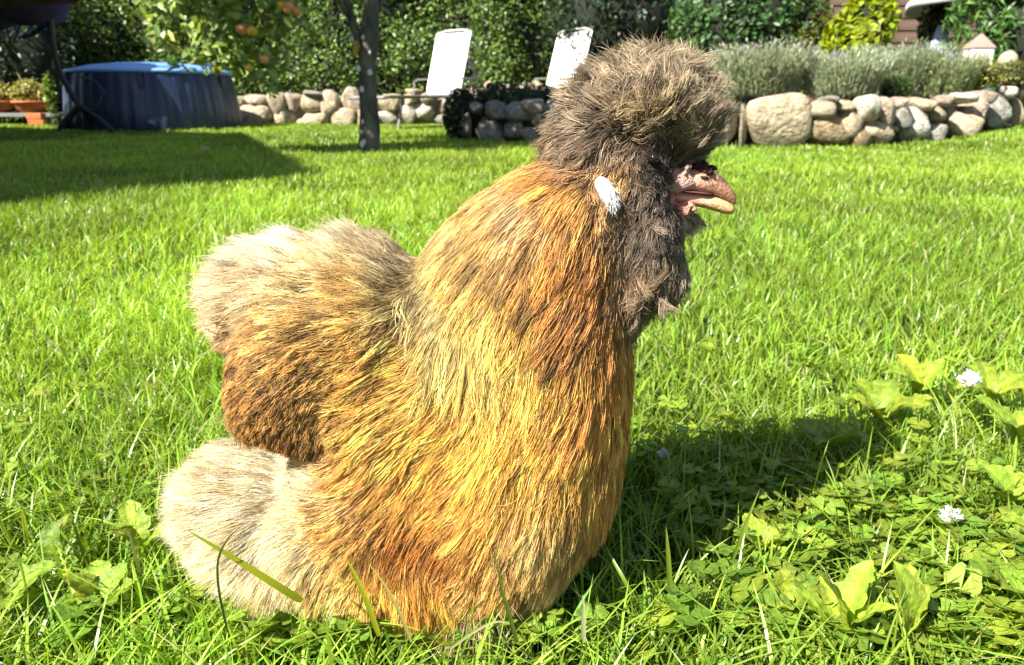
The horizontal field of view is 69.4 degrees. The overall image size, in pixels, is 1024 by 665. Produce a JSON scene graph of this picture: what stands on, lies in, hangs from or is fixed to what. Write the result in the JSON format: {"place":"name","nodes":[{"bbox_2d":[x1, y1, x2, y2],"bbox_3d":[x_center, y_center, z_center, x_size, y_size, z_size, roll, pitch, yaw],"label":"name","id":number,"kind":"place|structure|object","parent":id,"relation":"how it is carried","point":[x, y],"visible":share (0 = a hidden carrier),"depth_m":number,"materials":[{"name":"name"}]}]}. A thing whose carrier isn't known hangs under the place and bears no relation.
{"place":"outdoors","nodes":[
{"label":"outdoors","id":0,"kind":"place"},
{"bbox_2d":[0,243,1023,425],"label":"lawn grass","id":1,"kind":"structure","parent":0,"point":[186,345],"depth_m":1.10,"materials":[{"name":"green plant"}]},
{"bbox_2d":[0,178,1023,274],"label":"lawn grass","id":2,"kind":"structure","parent":0,"point":[86,220],"depth_m":2.05,"materials":[{"name":"green plant"}]},
{"bbox_2d":[0,140,1023,197],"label":"lawn grass","id":3,"kind":"structure","parent":0,"point":[55,167],"depth_m":3.62,"materials":[{"name":"green plant"}]},
{"bbox_2d":[0,105,1023,664],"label":"lawn ground","id":4,"kind":"structure","parent":0,"point":[642,479],"depth_m":0.95,"materials":[{"name":"plant"}]},
{"bbox_2d":[0,560,58,609],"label":"broadleaf weed","id":5,"kind":"object","parent":4,"relation":"on","point":[32,572],"visible":0.91,"depth_m":0.49,"materials":[{"name":"green plant"}]},
{"bbox_2d":[0,112,62,125],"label":"plant bench","id":6,"kind":"object","parent":4,"relation":"on","point":[20,114],"visible":0.27,"depth_m":9.96,"materials":[{"name":"grey wood"}]},
{"bbox_2d":[0,81,16,112],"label":"planter","id":7,"kind":"object","parent":6,"relation":"on","point":[7,105],"visible":0.81,"depth_m":10.01,"materials":[{"name":"ceramic"}]},
{"bbox_2d":[7,73,49,112],"bbox_3d":[-6.545,-3.256,10.036,0.521,0.521,0.500,0,17,0],"label":"planter","id":8,"kind":"object","parent":6,"relation":"on","point":[31,103],"visible":0.93,"depth_m":9.94,"materials":[{"name":"ceramic"}]},
{"bbox_2d":[27,119,47,124],"bbox_3d":[-6.295,-2.791,9.815,0.200,0.075,0.120,-2,18,-5],"label":"brick","id":9,"kind":"object","parent":4,"relation":"on","point":[37,121],"visible":0.82,"depth_m":9.76,"materials":[{"name":"ceramic"}]},
{"bbox_2d":[25,113,45,118],"bbox_3d":[-6.306,-2.867,9.791,0.200,0.075,0.120,0,17,0],"label":"brick","id":10,"kind":"object","parent":9,"relation":"on","point":[35,115],"visible":1,"depth_m":9.73,"materials":[{"name":"ceramic"}]},
{"bbox_2d":[0,0,80,7],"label":"house","id":11,"kind":"structure","parent":4,"relation":"on","point":[11,3],"depth_m":6.91,"materials":[{"name":"tile"}]},
{"bbox_2d":[0,2,97,123],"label":"dark shrub","id":12,"kind":"object","parent":4,"relation":"on","point":[30,58],"visible":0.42,"depth_m":10.86,"materials":[{"name":"green plant"}]},
{"bbox_2d":[41,71,59,127],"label":"potted sprig","id":13,"kind":"object","parent":4,"relation":"on","point":[49,96],"visible":0.97,"depth_m":9.12,"materials":[{"name":"green plant"}]},
{"bbox_2d":[33,513,70,566],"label":"broadleaf weed","id":14,"kind":"object","parent":4,"relation":"on","point":[53,529],"visible":0.81,"depth_m":0.52,"materials":[{"name":"green plant"}]},
{"bbox_2d":[0,3,116,132],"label":"hanging chair","id":15,"kind":"object","parent":4,"relation":"on","point":[44,17],"visible":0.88,"depth_m":7.61,"materials":[{"name":"black metal"}]},
{"bbox_2d":[48,592,100,661],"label":"clover plant","id":16,"kind":"object","parent":4,"relation":"on","point":[64,611],"visible":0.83,"depth_m":0.47,"materials":[{"name":"green plant"}]},
{"bbox_2d":[60,559,135,609],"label":"broadleaf weed","id":17,"kind":"object","parent":4,"relation":"on","point":[97,572],"visible":0.89,"depth_m":0.49,"materials":[{"name":"green plant"}]},
{"bbox_2d":[104,499,165,557],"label":"broadleaf weed","id":18,"kind":"object","parent":4,"relation":"on","point":[141,520],"visible":0.88,"depth_m":0.54,"materials":[{"name":"green plant"}]},
{"bbox_2d":[62,62,242,132],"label":"swimming pool","id":19,"kind":"structure","parent":4,"relation":"on","point":[150,96],"depth_m":8.26,"materials":[{"name":"blue plastic"}]},
{"bbox_2d":[131,0,383,152],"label":"apple tree","id":20,"kind":"object","parent":4,"relation":"on","point":[232,47],"visible":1,"depth_m":4.77,"materials":[{"name":"green plant"}]},
{"bbox_2d":[285,622,358,659],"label":"clover plant","id":21,"kind":"object","parent":4,"relation":"on","point":[311,645],"visible":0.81,"depth_m":0.46,"materials":[{"name":"green plant"}]},
{"bbox_2d":[353,619,372,642],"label":"clover plant","id":22,"kind":"object","parent":4,"relation":"on","point":[364,624],"visible":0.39,"depth_m":0.46,"materials":[{"name":"green plant"}]},
{"bbox_2d":[368,563,411,642],"bbox_3d":[-0.065,0.145,0.397,0.022,0.051,0.001,0,17,0],"label":"grass blade","id":23,"kind":"object","parent":4,"relation":"on","point":[398,611],"depth_m":0.40,"materials":[{"name":"plant"}]},
{"bbox_2d":[238,80,545,125],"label":"stone wall","id":24,"kind":"structure","parent":4,"relation":"on","point":[327,106],"depth_m":10.40,"materials":[{"name":"beige stone"}]},
{"bbox_2d":[379,613,430,644],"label":"clover plant","id":25,"kind":"object","parent":4,"relation":"on","point":[420,636],"visible":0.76,"depth_m":0.46,"materials":[{"name":"green plant"}]},
{"bbox_2d":[348,29,474,127],"bbox_3d":[-1.154,-3.247,9.451,0.684,1.253,1.934,13,22,36],"label":"sun lounger","id":26,"kind":"object","parent":4,"relation":"on","point":[448,63],"visible":0.79,"depth_m":9.76,"materials":[{"name":"white fabric"},{"name":"grey metal"}]},
{"bbox_2d":[153,28,743,664],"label":"hen","id":27,"kind":"object","parent":4,"relation":"on","point":[435,432],"visible":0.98,"depth_m":0.43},
{"bbox_2d":[450,621,509,649],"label":"grass blade","id":28,"kind":"object","parent":4,"relation":"on","point":[468,635],"depth_m":0.40,"materials":[{"name":"plant"}]},
{"bbox_2d":[496,558,518,642],"bbox_3d":[-0.002,0.142,0.390,0.012,0.053,0.001,0,17,0],"label":"grass blade","id":29,"kind":"object","parent":4,"relation":"on","point":[510,619],"depth_m":0.39,"materials":[{"name":"green plant"}]},
{"bbox_2d":[0,363,1023,664],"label":"lawn grass","id":30,"kind":"structure","parent":4,"relation":"on","point":[90,547],"depth_m":0.61,"materials":[{"name":"green plant"}]},
{"bbox_2d":[96,266,132,391],"bbox_3d":[-0.386,-0.003,0.723,0.036,0.122,0.005,14,22,38],"label":"grass blade","id":31,"kind":"object","parent":30,"relation":"on","point":[127,351],"depth_m":0.72,"materials":[{"name":"green plant"}]},
{"bbox_2d":[216,525,242,632],"bbox_3d":[-0.146,0.132,0.390,0.017,0.068,0.006,0,17,0],"label":"grass blade","id":32,"kind":"object","parent":30,"relation":"on","point":[218,588],"depth_m":0.39,"materials":[{"name":"green plant"}]},
{"bbox_2d":[189,531,303,602],"bbox_3d":[-0.140,0.125,0.392,0.053,0.055,0.002,-5,18,-16],"label":"grass blade","id":33,"kind":"object","parent":30,"relation":"on","point":[278,586],"depth_m":0.39,"materials":[{"name":"green plant"}]},
{"bbox_2d":[346,558,380,636],"bbox_3d":[-0.079,0.142,0.395,0.016,0.050,0.001,0,17,0],"label":"grass blade","id":34,"kind":"object","parent":30,"relation":"on","point":[371,614],"depth_m":0.40,"materials":[{"name":"green plant"}]},
{"bbox_2d":[0,340,1023,664],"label":"clover","id":35,"kind":"object","parent":4,"relation":"on","point":[982,590],"visible":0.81,"depth_m":0.55,"materials":[{"name":"green plant"}]},
{"bbox_2d":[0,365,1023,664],"bbox_3d":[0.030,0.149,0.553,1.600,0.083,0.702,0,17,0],"label":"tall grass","id":36,"kind":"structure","parent":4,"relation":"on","point":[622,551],"depth_m":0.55,"materials":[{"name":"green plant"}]},
{"bbox_2d":[0,517,1023,664],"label":"tall grass","id":37,"kind":"structure","parent":4,"relation":"on","point":[726,660],"depth_m":0.45,"materials":[{"name":"green plant"}]},
{"bbox_2d":[0,121,1023,153],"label":"lawn grass","id":38,"kind":"structure","parent":4,"relation":"on","point":[325,135],"depth_m":6.13,"materials":[{"name":"green plant"}]},
{"bbox_2d":[475,27,592,94],"bbox_3d":[0.359,-3.254,9.438,1.934,1.253,0.684,-15,23,-40],"label":"sun lounger","id":39,"kind":"object","parent":4,"relation":"on","point":[562,58],"visible":0.31,"depth_m":9.75,"materials":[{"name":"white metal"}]},
{"bbox_2d":[530,602,609,661],"bbox_3d":[0.037,0.195,0.473,0.051,0.036,0.029,0,17,0],"label":"clover plant","id":40,"kind":"object","parent":4,"relation":"on","point":[547,623],"visible":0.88,"depth_m":0.47,"materials":[{"name":"green plant"}]},
{"bbox_2d":[581,594,585,642],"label":"grass blade","id":41,"kind":"object","parent":4,"relation":"on","point":[583,632],"depth_m":0.42,"materials":[{"name":"plant"}]},
{"bbox_2d":[606,546,643,613],"bbox_3d":[0.070,0.161,0.477,0.031,0.038,0.009,14,22,38],"label":"grass blade","id":42,"kind":"object","parent":4,"relation":"on","point":[626,583],"depth_m":0.47,"materials":[{"name":"green plant"}]},
{"bbox_2d":[657,448,669,460],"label":"clover flower","id":43,"kind":"object","parent":4,"relation":"on","point":[663,453],"visible":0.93,"depth_m":0.70,"materials":[{"name":"white plant"}]},
{"bbox_2d":[666,529,671,587],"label":"grass blade","id":44,"kind":"object","parent":4,"relation":"on","point":[669,569],"depth_m":0.47,"materials":[{"name":"green plant"}]},
{"bbox_2d":[654,579,711,643],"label":"clover plant","id":45,"kind":"object","parent":4,"relation":"on","point":[676,603],"visible":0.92,"depth_m":0.47,"materials":[{"name":"green plant"}]},
{"bbox_2d":[687,558,756,607],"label":"clover plant","id":46,"kind":"object","parent":4,"relation":"on","point":[711,568],"visible":0.69,"depth_m":0.51,"materials":[{"name":"green plant"}]},
{"bbox_2d":[459,86,1023,147],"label":"stone wall","id":47,"kind":"structure","parent":4,"relation":"on","point":[792,118],"depth_m":5.89,"materials":[{"name":"stone"}]},
{"bbox_2d":[442,86,477,140],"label":"ivy clump","id":48,"kind":"object","parent":47,"relation":"attached to","point":[456,111],"visible":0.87,"depth_m":6.45,"materials":[{"name":"green plant"}]},
{"bbox_2d":[994,60,1023,97],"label":"cushion plant","id":49,"kind":"object","parent":47,"relation":"on","point":[1015,74],"visible":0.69,"depth_m":7.05,"materials":[{"name":"green plant"}]},
{"bbox_2d":[732,490,759,558],"bbox_3d":[0.160,0.131,0.500,0.030,0.042,0.005,-16,23,-41],"label":"grass blade","id":50,"kind":"object","parent":4,"relation":"on","point":[740,539],"depth_m":0.49,"materials":[{"name":"green plant"}]},
{"bbox_2d":[733,513,795,551],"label":"broadleaf weed","id":51,"kind":"object","parent":4,"relation":"on","point":[761,524],"visible":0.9,"depth_m":0.55,"materials":[{"name":"green plant"}]},
{"bbox_2d":[750,569,820,613],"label":"broadleaf weed","id":52,"kind":"object","parent":4,"relation":"on","point":[782,582],"visible":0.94,"depth_m":0.48,"materials":[{"name":"green plant"}]},
{"bbox_2d":[792,417,870,448],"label":"broadleaf weed","id":53,"kind":"object","parent":4,"relation":"on","point":[815,428],"visible":1,"depth_m":0.71,"materials":[{"name":"green plant"}]},
{"bbox_2d":[792,560,895,629],"bbox_3d":[0.204,0.164,0.460,0.050,0.050,0.042,-3,18,-8],"label":"broadleaf weed","id":54,"kind":"object","parent":4,"relation":"on","point":[850,607],"visible":1,"depth_m":0.46,"materials":[{"name":"green plant"}]},
{"bbox_2d":[843,378,934,420],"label":"broadleaf weed","id":55,"kind":"object","parent":4,"relation":"on","point":[885,394],"visible":1,"depth_m":0.78,"materials":[{"name":"green plant"}]},
{"bbox_2d":[875,560,930,637],"bbox_3d":[0.242,0.167,0.455,0.033,0.048,0.025,-13,22,-36],"label":"broadleaf weed","id":56,"kind":"object","parent":4,"relation":"on","point":[914,605],"visible":0.9,"depth_m":0.45,"materials":[{"name":"green plant"}]},
{"bbox_2d":[884,354,945,393],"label":"broadleaf weed","id":57,"kind":"object","parent":4,"relation":"on","point":[913,370],"visible":0.93,"depth_m":0.83,"materials":[{"name":"green plant"}]},
{"bbox_2d":[903,562,966,599],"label":"clover plant","id":58,"kind":"object","parent":4,"relation":"on","point":[923,568],"visible":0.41,"depth_m":0.51,"materials":[{"name":"green plant"}]},
{"bbox_2d":[938,505,963,523],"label":"clover flower","id":59,"kind":"object","parent":4,"relation":"on","point":[947,516],"visible":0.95,"depth_m":0.56,"materials":[{"name":"white plant"}]},
{"bbox_2d":[928,370,981,444],"bbox_3d":[0.451,0.081,0.750,0.043,0.088,0.022,-6,18,-18],"label":"clover flower","id":60,"kind":"object","parent":4,"relation":"on","point":[970,378],"visible":1,"depth_m":0.74,"materials":[{"name":"white plant"}]},
{"bbox_2d":[937,356,1023,399],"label":"broadleaf weed","id":61,"kind":"object","parent":4,"relation":"on","point":[1006,382],"visible":0.84,"depth_m":0.81,"materials":[{"name":"green plant"}]},
{"bbox_2d":[967,559,1023,597],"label":"broadleaf weed","id":62,"kind":"object","parent":4,"relation":"on","point":[1001,574],"visible":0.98,"depth_m":0.50,"materials":[{"name":"green plant"}]},
{"bbox_2d":[972,394,1023,444],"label":"broadleaf weed","id":63,"kind":"object","parent":4,"relation":"on","point":[1014,423],"visible":1,"depth_m":0.73,"materials":[{"name":"green plant"}]},
{"bbox_2d":[978,463,1023,504],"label":"broadleaf weed","id":64,"kind":"object","parent":4,"relation":"on","point":[1006,482],"visible":0.9,"depth_m":0.61,"materials":[{"name":"green plant"}]},
{"bbox_2d":[980,534,1023,560],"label":"clover plant","id":65,"kind":"object","parent":4,"relation":"on","point":[1019,548],"visible":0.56,"depth_m":0.54,"materials":[{"name":"green plant"}]},
{"bbox_2d":[742,0,976,101],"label":"timber cabin","id":66,"kind":"object","parent":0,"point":[907,29],"depth_m":11.33,"materials":[{"name":"brown wood"}]},
{"label":"raised bed soil","id":67,"kind":"structure","parent":0,"visible":0},
{"bbox_2d":[459,81,558,105],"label":"ground cover","id":68,"kind":"object","parent":67,"relation":"on","point":[505,95],"visible":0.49,"depth_m":6.50,"materials":[{"name":"green plant"}]},
{"bbox_2d":[535,0,694,68],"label":"evergreen bush","id":69,"kind":"object","parent":67,"relation":"on","point":[610,21],"visible":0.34,"depth_m":9.59,"materials":[{"name":"green plant"}]},
{"bbox_2d":[664,0,824,105],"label":"rhododendron bush","id":70,"kind":"object","parent":67,"relation":"on","point":[725,22],"visible":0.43,"depth_m":8.40,"materials":[{"name":"green plant"}]},
{"bbox_2d":[708,36,821,105],"bbox_3d":[2.123,-2.229,6.321,0.920,0.601,0.861,0,17,0],"label":"lavender bush","id":71,"kind":"object","parent":67,"relation":"on","point":[761,73],"visible":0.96,"depth_m":6.13,"materials":[{"name":"green plant"}]},
{"bbox_2d":[780,0,835,96],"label":"olive shrub","id":72,"kind":"object","parent":67,"relation":"on","point":[815,28],"visible":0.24,"depth_m":8.41,"materials":[{"name":"green plant"}]},
{"bbox_2d":[801,44,900,101],"bbox_3d":[2.800,-2.170,6.249,0.798,0.532,0.720,0,17,0],"label":"lavender bush","id":73,"kind":"object","parent":67,"relation":"on","point":[859,74],"visible":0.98,"depth_m":6.07,"materials":[{"name":"green plant"}]},
{"bbox_2d":[818,0,903,100],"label":"yellow shrub","id":74,"kind":"object","parent":67,"relation":"on","point":[855,23],"visible":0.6,"depth_m":7.86,"materials":[{"name":"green plant"}]},
{"bbox_2d":[878,74,912,97],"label":"cushion plant","id":75,"kind":"object","parent":67,"relation":"on","point":[889,87],"visible":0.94,"depth_m":6.31,"materials":[{"name":"green plant"}]},
{"bbox_2d":[859,37,957,97],"bbox_3d":[3.682,-2.459,6.984,0.828,0.644,0.757,0,17,0],"label":"lavender bush","id":76,"kind":"object","parent":67,"relation":"on","point":[901,66],"visible":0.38,"depth_m":6.78,"materials":[{"name":"green plant"}]},
{"bbox_2d":[916,1,957,98],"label":"berry shrub","id":77,"kind":"object","parent":67,"relation":"on","point":[935,15],"visible":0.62,"depth_m":8.55,"materials":[{"name":"green plant"}]},
{"bbox_2d":[905,0,985,20],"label":"parasol","id":78,"kind":"object","parent":67,"relation":"on","point":[913,9],"visible":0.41,"depth_m":9.20,"materials":[{"name":"fabric"}]},
{"bbox_2d":[900,48,992,105],"bbox_3d":[4.028,-2.383,6.905,0.760,0.546,0.679,0,17,0],"label":"lavender bush","id":79,"kind":"object","parent":67,"relation":"on","point":[954,75],"visible":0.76,"depth_m":6.72,"materials":[{"name":"green plant"}]},
{"bbox_2d":[930,25,979,89],"bbox_3d":[5.024,-3.070,8.485,0.769,0.845,0.673,9,20,26],"label":"draped cloth","id":80,"kind":"object","parent":67,"relation":"on","point":[937,37],"visible":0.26,"depth_m":8.33,"materials":[{"name":"fabric"}]},
{"bbox_2d":[935,0,1023,91],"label":"feathery shrub","id":81,"kind":"object","parent":67,"relation":"on","point":[999,25],"visible":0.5,"depth_m":7.44,"materials":[{"name":"green plant"}]},
{"bbox_2d":[962,33,996,90],"bbox_3d":[4.431,-2.517,7.071,0.210,0.637,0.210,0,17,0],"label":"birdhouse","id":82,"kind":"object","parent":67,"relation":"on","point":[981,43],"visible":0.48,"depth_m":6.94,"materials":[{"name":"white wood"}]},
{"bbox_2d":[973,59,1007,90],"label":"cushion plant","id":83,"kind":"object","parent":67,"relation":"on","point":[990,73],"visible":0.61,"depth_m":6.76,"materials":[{"name":"green plant"}]},
{"bbox_2d":[997,51,1018,87],"bbox_3d":[4.884,-2.526,7.329,0.176,0.498,0.175,0,17,0],"label":"stone ball","id":84,"kind":"object","parent":67,"relation":"on","point":[1007,56],"visible":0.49,"depth_m":7.22,"materials":[{"name":"beige stone"}]},
{"label":"hedge bed soil","id":85,"kind":"structure","parent":0,"visible":0},
{"bbox_2d":[55,0,700,108],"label":"hedge","id":86,"kind":"object","parent":85,"relation":"on","point":[503,48],"visible":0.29,"depth_m":11.80,"materials":[{"name":"green plant"}]}
]}

